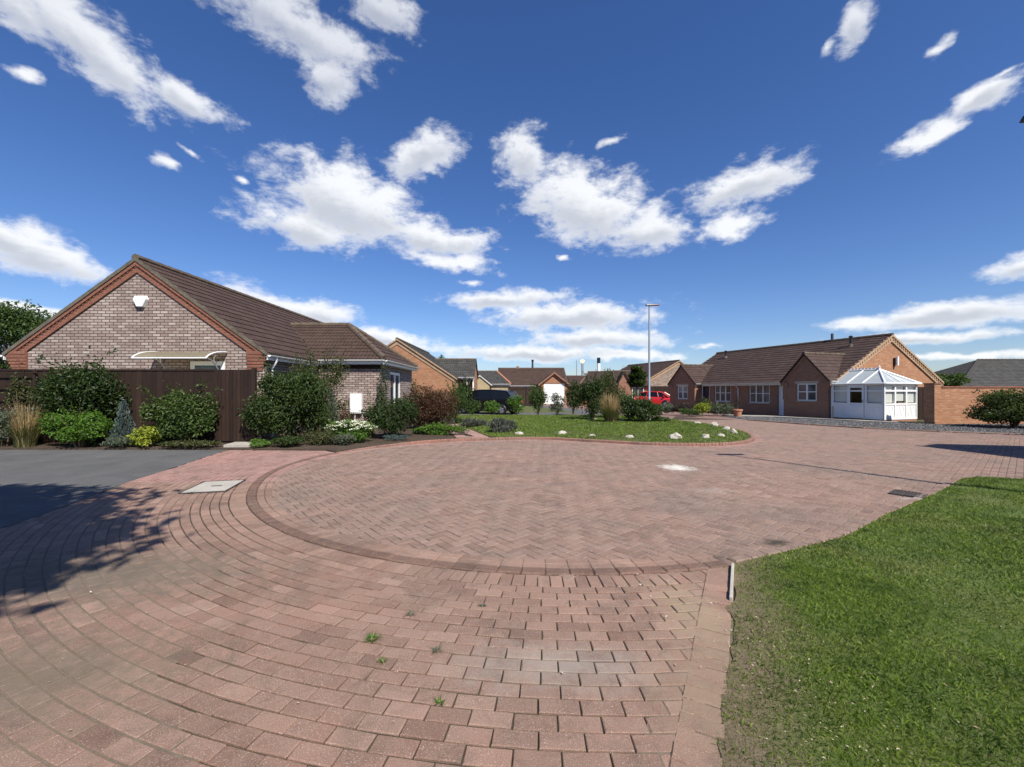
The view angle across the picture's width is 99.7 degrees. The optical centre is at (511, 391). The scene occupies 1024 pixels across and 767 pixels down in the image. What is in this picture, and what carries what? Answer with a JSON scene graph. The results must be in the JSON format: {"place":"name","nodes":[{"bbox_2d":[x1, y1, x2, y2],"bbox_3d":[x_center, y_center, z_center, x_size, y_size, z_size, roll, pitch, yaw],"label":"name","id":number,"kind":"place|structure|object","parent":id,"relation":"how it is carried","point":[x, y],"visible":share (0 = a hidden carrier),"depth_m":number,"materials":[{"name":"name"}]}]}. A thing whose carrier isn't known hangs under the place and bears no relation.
{"place":"outdoors","nodes":[
{"label":"outdoors","id":0,"kind":"place"},
{"bbox_2d":[1,404,46,447],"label":"ornamental grass","id":1,"kind":"object","parent":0,"point":[24,433],"depth_m":11.31,"materials":[{"name":"beige plant"}]},
{"bbox_2d":[0,450,226,528],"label":"asphalt driveway","id":2,"kind":"structure","parent":0,"point":[35,483],"depth_m":8.05,"materials":[{"name":"grey asphalt"}]},
{"bbox_2d":[126,450,333,483],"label":"relaid paving","id":3,"kind":"structure","parent":0,"point":[235,465],"depth_m":8.71,"materials":[{"name":"red brick"}]},
{"bbox_2d":[0,420,473,452],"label":"planting bed","id":4,"kind":"object","parent":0,"point":[377,439],"visible":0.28,"depth_m":11.44,"materials":[{"name":"soil"}]},
{"bbox_2d":[0,370,38,436],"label":"trellis","id":5,"kind":"object","parent":4,"relation":"on","point":[34,372],"visible":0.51,"depth_m":11.94,"materials":[{"name":"brown wood"}]},
{"bbox_2d":[0,363,38,417],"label":"climbing shrub","id":6,"kind":"object","parent":5,"relation":"attached to","point":[19,393],"visible":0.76,"depth_m":11.92,"materials":[{"name":"green plant"}]},
{"bbox_2d":[0,404,43,445],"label":"broadleaf bush","id":7,"kind":"object","parent":4,"relation":"on","point":[5,435],"visible":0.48,"depth_m":11.50,"materials":[{"name":"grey plant"}]},
{"bbox_2d":[36,405,116,447],"bbox_3d":[-11.432,0.932,11.352,2.242,1.194,0.938,0,0,0],"label":"leafy bush","id":8,"kind":"object","parent":4,"relation":"on","point":[77,430],"visible":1,"depth_m":11.17,"materials":[{"name":"green plant"}]},
{"bbox_2d":[28,345,132,442],"bbox_3d":[-11.786,0.153,11.760,2.613,2.746,1.124,0,0,0],"label":"evergreen bush","id":9,"kind":"object","parent":4,"relation":"on","point":[76,387],"visible":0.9,"depth_m":11.55,"materials":[{"name":"green plant"}]},
{"bbox_2d":[0,369,218,442],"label":"fence","id":10,"kind":"object","parent":4,"relation":"on","point":[153,382],"visible":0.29,"depth_m":12.08,"materials":[{"name":"brown wood"}]},
{"bbox_2d":[99,436,134,446],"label":"shrub","id":11,"kind":"object","parent":4,"relation":"on","point":[120,440],"visible":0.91,"depth_m":11.14,"materials":[{"name":"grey plant"}]},
{"bbox_2d":[108,399,136,446],"bbox_3d":[-10.347,0.857,11.513,0.850,1.338,0.624,0,0,0],"label":"conifer","id":12,"kind":"object","parent":4,"relation":"on","point":[123,427],"visible":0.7,"depth_m":11.44,"materials":[{"name":"green plant"}]},
{"bbox_2d":[126,424,162,447],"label":"golden bush","id":13,"kind":"object","parent":4,"relation":"on","point":[141,436],"visible":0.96,"depth_m":11.19,"materials":[{"name":"yellow plant"}]},
{"bbox_2d":[136,378,222,441],"bbox_3d":[-8.908,0.576,11.542,2.310,1.898,1.095,0,0,0],"label":"variegated bush","id":14,"kind":"object","parent":4,"relation":"on","point":[186,418],"visible":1,"depth_m":11.35,"materials":[{"name":"green plant"}]},
{"bbox_2d":[157,439,222,447],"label":"ground cover plant","id":15,"kind":"object","parent":4,"relation":"on","point":[189,443],"visible":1,"depth_m":11.14,"materials":[{"name":"green plant"}]},
{"bbox_2d":[214,368,256,440],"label":"gate","id":16,"kind":"structure","parent":4,"relation":"on","point":[237,386],"depth_m":11.96,"materials":[{"name":"brown wood"}]},
{"bbox_2d":[223,441,250,446],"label":"slab","id":17,"kind":"structure","parent":4,"relation":"on","point":[241,444],"depth_m":11.38,"materials":[{"name":"concrete"}]},
{"bbox_2d":[249,438,272,446],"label":"bed plant","id":18,"kind":"object","parent":4,"relation":"on","point":[259,442],"visible":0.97,"depth_m":11.25,"materials":[{"name":"green plant"}]},
{"bbox_2d":[236,355,335,440],"bbox_3d":[-6.384,0.261,12.218,2.662,2.532,1.988,0,0,0],"label":"shrub","id":19,"kind":"object","parent":4,"relation":"on","point":[283,402],"visible":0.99,"depth_m":11.78,"materials":[{"name":"green plant"}]},
{"bbox_2d":[270,435,304,445],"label":"bed plant","id":20,"kind":"object","parent":4,"relation":"on","point":[287,440],"visible":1,"depth_m":11.25,"materials":[{"name":"green plant"}]},
{"bbox_2d":[299,387,331,432],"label":"rounded shrub","id":21,"kind":"object","parent":4,"relation":"on","point":[302,426],"visible":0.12,"depth_m":12.54,"materials":[{"name":"green plant"}]},
{"bbox_2d":[287,340,356,429],"bbox_3d":[-6.460,-0.121,14.384,2.419,3.295,1.149,0,0,0],"label":"wispy shrub","id":22,"kind":"object","parent":4,"relation":"on","point":[338,371],"visible":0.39,"depth_m":14.33,"materials":[{"name":"green plant"}]},
{"bbox_2d":[302,426,344,444],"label":"bush","id":23,"kind":"object","parent":4,"relation":"on","point":[316,437],"visible":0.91,"depth_m":11.62,"materials":[{"name":"green plant"}]},
{"bbox_2d":[321,385,340,433],"bbox_3d":[-5.695,0.661,13.586,0.706,1.719,0.638,0,0,18],"label":"conifer","id":24,"kind":"object","parent":4,"relation":"on","point":[332,406],"visible":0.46,"depth_m":13.56,"materials":[{"name":"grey plant"}]},
{"bbox_2d":[331,433,355,445],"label":"bed plant","id":25,"kind":"object","parent":4,"relation":"on","point":[345,436],"visible":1,"depth_m":11.54,"materials":[{"name":"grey plant"}]},
{"bbox_2d":[318,413,376,441],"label":"flowering shrub","id":26,"kind":"object","parent":4,"relation":"on","point":[360,430],"visible":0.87,"depth_m":12.03,"materials":[{"name":"white plant"}]},
{"bbox_2d":[377,359,387,407],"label":"climbing plant","id":27,"kind":"object","parent":4,"relation":"on","point":[383,381],"visible":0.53,"depth_m":16.47,"materials":[{"name":"green plant"}]},
{"bbox_2d":[359,390,420,435],"bbox_3d":[-3.751,0.741,13.388,1.900,1.570,1.532,0,0,0],"label":"broad bush","id":28,"kind":"object","parent":4,"relation":"on","point":[389,419],"visible":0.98,"depth_m":13.11,"materials":[{"name":"green plant"}]},
{"bbox_2d":[401,383,462,427],"bbox_3d":[-3.139,0.612,16.401,2.330,1.828,2.156,0,0,37],"label":"copper bush","id":29,"kind":"object","parent":4,"relation":"on","point":[431,407],"visible":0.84,"depth_m":16.13,"materials":[{"name":"brown plant"}]},
{"bbox_2d":[412,421,469,434],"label":"ground cover plant","id":30,"kind":"object","parent":4,"relation":"on","point":[439,429],"visible":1,"depth_m":14.24,"materials":[{"name":"green plant"}]},
{"bbox_2d":[0,481,722,766],"bbox_3d":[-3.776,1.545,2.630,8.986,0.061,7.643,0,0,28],"label":"footway paving","id":31,"kind":"structure","parent":0,"point":[333,579],"depth_m":2.52,"materials":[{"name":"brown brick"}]},
{"bbox_2d":[178,479,245,493],"bbox_3d":[-4.720,1.522,6.850,0.620,0.047,0.880,0,0,-14],"label":"inspection cover","id":32,"kind":"object","parent":31,"relation":"on","point":[224,486],"visible":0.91,"depth_m":6.76,"materials":[{"name":"concrete"}]},
{"bbox_2d":[439,423,487,437],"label":"brick path","id":33,"kind":"structure","parent":0,"point":[472,433],"depth_m":14.55,"materials":[{"name":"red brick"}]},
{"bbox_2d":[0,0,1023,374],"label":"sky","id":34,"kind":"structure","parent":0,"point":[496,183],"materials":[{"name":"blue"}]},
{"bbox_2d":[448,406,601,414],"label":"back drive","id":35,"kind":"structure","parent":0,"point":[578,412],"depth_m":29.41,"materials":[{"name":"concrete"}]},
{"bbox_2d":[457,375,475,413],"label":"porch shrub","id":36,"kind":"object","parent":35,"relation":"on","point":[466,385],"visible":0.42,"depth_m":28.84,"materials":[{"name":"green plant"}]},
{"bbox_2d":[465,400,481,414],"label":"lawn bush","id":37,"kind":"object","parent":35,"relation":"on","point":[471,408],"visible":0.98,"depth_m":25.89,"materials":[{"name":"green plant"}]},
{"bbox_2d":[458,389,522,414],"bbox_3d":[-1.590,0.705,29.298,4.512,1.640,2.080,0,0,24],"label":"parked car","id":38,"kind":"object","parent":35,"relation":"on","point":[489,395],"visible":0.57,"depth_m":28.38,"materials":[{"name":"black paint"}]},
{"bbox_2d":[483,400,501,414],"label":"lawn bush","id":39,"kind":"object","parent":35,"relation":"on","point":[495,408],"visible":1,"depth_m":25.89,"materials":[{"name":"green plant"}]},
{"bbox_2d":[477,370,510,389],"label":"bungalow","id":40,"kind":"object","parent":35,"relation":"on","point":[494,379],"visible":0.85,"depth_m":48.60,"materials":[{"name":"grey tile"}]},
{"bbox_2d":[506,395,524,414],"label":"lawn bush","id":41,"kind":"object","parent":35,"relation":"on","point":[514,402],"visible":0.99,"depth_m":25.89,"materials":[{"name":"green plant"}]},
{"bbox_2d":[510,386,541,405],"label":"back fence","id":42,"kind":"object","parent":35,"relation":"on","point":[522,391],"visible":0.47,"depth_m":43.99,"materials":[{"name":"brown wood"}]},
{"bbox_2d":[527,382,549,414],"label":"lawn bush","id":43,"kind":"object","parent":35,"relation":"on","point":[536,397],"visible":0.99,"depth_m":26.03,"materials":[{"name":"green plant"}]},
{"bbox_2d":[548,392,566,414],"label":"lawn bush","id":44,"kind":"object","parent":35,"relation":"on","point":[557,406],"visible":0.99,"depth_m":26.33,"materials":[{"name":"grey plant"}]},
{"bbox_2d":[565,378,579,414],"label":"lawn bush","id":45,"kind":"object","parent":35,"relation":"on","point":[571,394],"visible":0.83,"depth_m":26.88,"materials":[{"name":"green plant"}]},
{"bbox_2d":[480,406,571,411],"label":"lawn","id":46,"kind":"structure","parent":0,"point":[527,409],"depth_m":32.72,"materials":[{"name":"plant"}]},
{"bbox_2d":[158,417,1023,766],"bbox_3d":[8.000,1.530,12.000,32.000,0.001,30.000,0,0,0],"label":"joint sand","id":47,"kind":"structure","parent":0,"point":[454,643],"depth_m":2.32,"materials":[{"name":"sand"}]},
{"bbox_2d":[444,414,750,442],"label":"island lawn","id":48,"kind":"structure","parent":0,"point":[603,438],"depth_m":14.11,"materials":[{"name":"plant"}]},
{"bbox_2d":[445,380,468,417],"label":"column shrub","id":49,"kind":"object","parent":48,"relation":"on","point":[460,393],"visible":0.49,"depth_m":21.38,"materials":[{"name":"green plant"}]},
{"bbox_2d":[459,417,487,426],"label":"lavender","id":50,"kind":"object","parent":48,"relation":"on","point":[467,422],"visible":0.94,"depth_m":17.28,"materials":[{"name":"plant"}]},
{"bbox_2d":[486,417,517,432],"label":"lavender","id":51,"kind":"object","parent":48,"relation":"on","point":[500,425],"visible":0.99,"depth_m":14.79,"materials":[{"name":"plant"}]},
{"bbox_2d":[573,369,609,419],"bbox_3d":[3.775,0.242,20.638,1.486,2.560,1.339,0,0,-43],"label":"spreading shrub","id":52,"kind":"object","parent":48,"relation":"on","point":[589,393],"visible":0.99,"depth_m":20.40,"materials":[{"name":"green plant"}]},
{"bbox_2d":[596,393,624,421],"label":"ornamental grass","id":53,"kind":"object","parent":48,"relation":"on","point":[610,412],"depth_m":18.98,"materials":[{"name":"beige plant"}]},
{"bbox_2d":[597,366,628,416],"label":"tall shrub","id":54,"kind":"object","parent":48,"relation":"on","point":[610,385],"visible":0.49,"depth_m":21.85,"materials":[{"name":"green plant"}]},
{"bbox_2d":[618,388,642,419],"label":"shrub","id":55,"kind":"object","parent":48,"relation":"on","point":[626,401],"visible":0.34,"depth_m":20.15,"materials":[{"name":"green plant"}]},
{"bbox_2d":[620,395,663,421],"bbox_3d":[5.849,0.837,19.657,1.942,1.378,1.820,0,0,0],"label":"rounded laurel","id":56,"kind":"object","parent":48,"relation":"on","point":[643,408],"visible":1,"depth_m":19.27,"materials":[{"name":"green plant"}]},
{"bbox_2d":[645,304,659,419],"bbox_3d":[6.615,-1.242,20.300,0.662,5.724,0.210,0,0,0],"label":"street lamp","id":57,"kind":"object","parent":48,"relation":"on","point":[649,397],"visible":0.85,"depth_m":20.26,"materials":[{"name":"metal"}]},
{"bbox_2d":[540,404,745,419],"bbox_3d":[6.542,1.524,39.623,8.240,0.001,41.619,0,0,-17],"label":"road beyond","id":58,"kind":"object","parent":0,"point":[670,415],"visible":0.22,"depth_m":27.06,"materials":[{"name":"grey asphalt"}]},
{"bbox_2d":[580,371,616,405],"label":"bungalow","id":59,"kind":"object","parent":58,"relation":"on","point":[590,373],"visible":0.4,"depth_m":45.63,"materials":[{"name":"orange brick"}]},
{"bbox_2d":[626,365,647,398],"bbox_3d":[7.870,-0.039,27.078,1.403,3.320,1.562,0,0,0],"label":"garden tree","id":60,"kind":"object","parent":58,"relation":"on","point":[637,376],"visible":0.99,"depth_m":26.76,"materials":[{"name":"green plant"}]},
{"bbox_2d":[671,402,694,411],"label":"heather","id":61,"kind":"object","parent":58,"relation":"on","point":[681,406],"visible":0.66,"depth_m":26.91,"materials":[{"name":"purple plant"}]},
{"bbox_2d":[678,408,701,415],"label":"hedge","id":62,"kind":"object","parent":58,"relation":"on","point":[686,411],"visible":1,"depth_m":25.44,"materials":[{"name":"green plant"}]},
{"bbox_2d":[693,402,710,413],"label":"golden bush","id":63,"kind":"object","parent":58,"relation":"on","point":[700,406],"visible":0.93,"depth_m":26.02,"materials":[{"name":"yellow plant"}]},
{"bbox_2d":[709,401,735,414],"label":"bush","id":64,"kind":"object","parent":58,"relation":"on","point":[718,408],"visible":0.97,"depth_m":26.27,"materials":[{"name":"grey plant"}]},
{"bbox_2d":[264,420,1023,578],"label":"road","id":65,"kind":"structure","parent":0,"point":[667,504],"depth_m":6.68,"materials":[{"name":"red brick"}]},
{"bbox_2d":[257,481,717,568],"bbox_3d":[-1.429,1.540,5.058,6.756,0.054,1.391,0,0,29],"label":"channel course","id":66,"kind":"object","parent":65,"relation":"on","point":[274,505],"visible":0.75,"depth_m":3.98,"materials":[{"name":"brown brick"}]},
{"bbox_2d":[888,489,927,497],"bbox_3d":[5.830,1.524,6.350,0.384,0.047,0.384,0,0,-38],"label":"drain grate","id":67,"kind":"object","parent":65,"relation":"on","point":[902,493],"visible":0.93,"depth_m":6.34,"materials":[{"name":"black metal"}]},
{"bbox_2d":[638,570,733,766],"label":"packed dirt","id":68,"kind":"structure","parent":0,"point":[648,728],"depth_m":2.34,"materials":[{"name":"brown soil"}]},
{"bbox_2d":[669,564,731,766],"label":"paving margin","id":69,"kind":"object","parent":68,"relation":"on","point":[702,718],"visible":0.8,"depth_m":2.24,"materials":[{"name":"brown brick"}]},
{"bbox_2d":[548,404,923,421],"bbox_3d":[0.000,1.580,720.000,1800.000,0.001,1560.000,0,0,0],"label":"ground","id":70,"kind":"structure","parent":0,"point":[775,415],"depth_m":29.26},
{"bbox_2d":[0,298,55,368],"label":"garden tree","id":71,"kind":"object","parent":70,"relation":"on","point":[16,321],"visible":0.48,"depth_m":26.33,"materials":[{"name":"green plant"}]},
{"bbox_2d":[0,254,418,437],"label":"bungalow","id":72,"kind":"object","parent":70,"relation":"on","point":[136,311],"visible":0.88,"depth_m":13.26,"materials":[{"name":"brick"}]},
{"bbox_2d":[190,361,224,369],"bbox_3d":[-9.360,0.330,13.300,1.060,2.500,0.060,0,0,0],"label":"back door","id":73,"kind":"structure","parent":72,"relation":"in","point":[193,364],"depth_m":13.27,"materials":[{"name":"white plastic"}]},
{"bbox_2d":[390,372,399,404],"bbox_3d":[-5.200,0.320,19.085,0.060,2.280,1.710,0,0,0],"label":"french door","id":74,"kind":"structure","parent":72,"relation":"in","point":[394,377],"depth_m":19.00,"materials":[{"name":"white plastic"}]},
{"bbox_2d":[387,337,478,401],"bbox_3d":[-7.956,-1.233,38.000,10.012,5.506,12.264,0,0,0],"label":"bungalow","id":75,"kind":"object","parent":70,"relation":"on","point":[434,371],"visible":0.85,"depth_m":32.00,"materials":[{"name":"orange brick"}]},
{"bbox_2d":[246,453,728,575],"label":"dropped kerb","id":76,"kind":"structure","parent":70,"relation":"on","point":[258,511],"depth_m":3.77,"materials":[{"name":"brown brick"}]},
{"bbox_2d":[263,433,761,481],"bbox_3d":[3.775,1.539,14.677,7.998,0.056,21.259,0,0,36],"label":"relaid channel course","id":77,"kind":"object","parent":70,"relation":"on","point":[276,477],"visible":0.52,"depth_m":11.83,"materials":[{"name":"red brick"}]},
{"bbox_2d":[498,360,570,403],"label":"bungalow","id":78,"kind":"object","parent":70,"relation":"on","point":[553,379],"visible":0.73,"depth_m":54.85,"materials":[{"name":"brown brick"}]},
{"bbox_2d":[544,384,564,403],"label":"garage door","id":79,"kind":"structure","parent":78,"relation":"in","point":[549,388],"depth_m":50.05,"materials":[{"name":"white plastic"}]},
{"bbox_2d":[336,421,754,452],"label":"island kerb","id":80,"kind":"structure","parent":70,"relation":"on","point":[751,439],"depth_m":12.58,"materials":[{"name":"red brick"}]},
{"bbox_2d":[566,375,584,400],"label":"bungalow","id":81,"kind":"object","parent":70,"relation":"on","point":[578,378],"visible":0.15,"depth_m":64.54,"materials":[{"name":"red brick"}]},
{"bbox_2d":[612,370,650,405],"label":"bungalow","id":82,"kind":"object","parent":70,"relation":"on","point":[624,378],"visible":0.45,"depth_m":41.63,"materials":[{"name":"orange brick"}]},
{"bbox_2d":[633,391,669,406],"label":"parked car","id":83,"kind":"object","parent":70,"relation":"on","point":[660,397],"visible":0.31,"depth_m":40.65,"materials":[{"name":"red paint"}]},
{"bbox_2d":[621,360,683,385],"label":"bungalow","id":84,"kind":"object","parent":70,"relation":"on","point":[662,373],"visible":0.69,"depth_m":49.75,"materials":[{"name":"brown brick"}]},
{"bbox_2d":[650,386,669,394],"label":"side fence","id":85,"kind":"object","parent":70,"relation":"on","point":[666,389],"visible":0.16,"depth_m":45.98,"materials":[{"name":"brown wood"}]},
{"bbox_2d":[667,333,943,418],"bbox_3d":[19.618,-1.115,30.965,9.946,5.270,13.284,0,0,-19],"label":"bungalow","id":86,"kind":"object","parent":70,"relation":"on","point":[793,380],"visible":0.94,"depth_m":27.00,"materials":[{"name":"red brick"}]},
{"bbox_2d":[677,384,688,399],"bbox_3d":[13.462,0.035,34.040,0.135,1.230,1.350,0,0,-19],"label":"window","id":87,"kind":"structure","parent":86,"relation":"in","point":[682,388],"depth_m":34.02,"materials":[{"name":"white plastic"}]},
{"bbox_2d":[714,386,730,401],"bbox_3d":[15.139,0.165,31.032,0.155,1.250,1.550,0,0,-19],"label":"window","id":88,"kind":"structure","parent":86,"relation":"in","point":[722,393],"depth_m":31.05,"materials":[{"name":"beige plastic"}]},
{"bbox_2d":[750,385,769,403],"bbox_3d":[16.123,0.195,28.155,0.155,1.230,1.610,0,0,-19],"label":"window","id":89,"kind":"structure","parent":86,"relation":"in","point":[759,394],"depth_m":28.13,"materials":[{"name":"beige plastic"}]},
{"bbox_2d":[779,385,783,415],"bbox_3d":[16.723,0.530,26.522,0.060,1.940,0.690,0,0,-19],"label":"door","id":90,"kind":"structure","parent":86,"relation":"in","point":[781,390],"depth_m":26.71,"materials":[{"name":"white plastic"}]},
{"bbox_2d":[795,381,817,401],"bbox_3d":[16.729,0.010,24.506,0.135,1.160,1.370,0,0,-19],"label":"window","id":91,"kind":"structure","parent":86,"relation":"in","point":[806,391],"depth_m":24.48,"materials":[{"name":"white plastic"}]},
{"bbox_2d":[727,475,1019,562],"bbox_3d":[7.746,1.604,6.301,12.301,0.210,2.624,0,0,-11],"label":"lawn edging","id":92,"kind":"object","parent":70,"relation":"on","point":[838,534],"visible":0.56,"depth_m":4.67,"materials":[{"name":"brown brick"}]},
{"bbox_2d":[747,419,1023,434],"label":"gravel kerb","id":93,"kind":"structure","parent":70,"relation":"on","point":[884,428],"depth_m":17.07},
{"bbox_2d":[908,387,923,419],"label":"side gate","id":94,"kind":"structure","parent":70,"relation":"on","point":[920,403],"depth_m":22.39,"materials":[{"name":"brown wood"}]},
{"bbox_2d":[936,372,971,385],"bbox_3d":[40.320,-0.074,39.770,3.208,3.396,2.900,0,0,-40],"label":"garden tree","id":95,"kind":"object","parent":70,"relation":"on","point":[958,379],"visible":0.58,"depth_m":39.12,"materials":[{"name":"green plant"}]},
{"bbox_2d":[934,359,1023,385],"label":"bungalow","id":96,"kind":"object","parent":70,"relation":"on","point":[994,372],"visible":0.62,"depth_m":44.58,"materials":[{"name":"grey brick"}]},
{"bbox_2d":[721,414,898,422],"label":"front path","id":97,"kind":"structure","parent":0,"point":[815,418],"depth_m":22.80,"materials":[{"name":"concrete"}]},
{"bbox_2d":[713,475,1023,766],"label":"front lawn","id":98,"kind":"structure","parent":0,"point":[755,749],"depth_m":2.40,"materials":[{"name":"plant"}]},
{"bbox_2d":[729,563,733,601],"bbox_3d":[1.745,1.512,3.425,0.022,0.055,0.702,0,0,28],"label":"edging strip","id":99,"kind":"object","parent":98,"relation":"on","point":[731,584],"visible":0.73,"depth_m":3.35,"materials":[{"name":"plastic"}]},
{"bbox_2d":[721,415,1023,434],"bbox_3d":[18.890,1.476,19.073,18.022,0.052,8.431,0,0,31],"label":"gravel","id":100,"kind":"structure","parent":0,"point":[992,428],"depth_m":18.69,"materials":[{"name":"grey gravel"}]},
{"bbox_2d":[732,397,742,416],"bbox_3d":[13.209,0.886,25.299,0.561,1.228,0.563,0,0,42],"label":"plant pot","id":101,"kind":"object","parent":100,"relation":"on","point":[737,412],"visible":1,"depth_m":25.15,"materials":[{"name":"ceramic"}]},
{"bbox_2d":[831,365,921,421],"bbox_3d":[18.911,0.070,22.520,2.820,2.900,2.650,0,0,-19],"label":"conservatory","id":102,"kind":"object","parent":100,"relation":"on","point":[883,393],"visible":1,"depth_m":21.78,"materials":[{"name":"white plastic"}]},
{"bbox_2d":[848,385,863,417],"bbox_3d":[17.655,0.525,22.183,0.068,1.690,0.730,0,0,-19],"label":"door","id":103,"kind":"structure","parent":102,"relation":"in","point":[854,411],"depth_m":22.16,"materials":[{"name":"white plastic"}]},
{"bbox_2d":[923,383,1023,423],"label":"garden wall","id":104,"kind":"structure","parent":100,"relation":"on","point":[946,404],"depth_m":19.66,"materials":[{"name":"orange brick"}]},
{"bbox_2d":[962,388,1023,427],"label":"dark bush","id":105,"kind":"object","parent":100,"relation":"on","point":[1005,406],"visible":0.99,"depth_m":17.45,"materials":[{"name":"green plant"}]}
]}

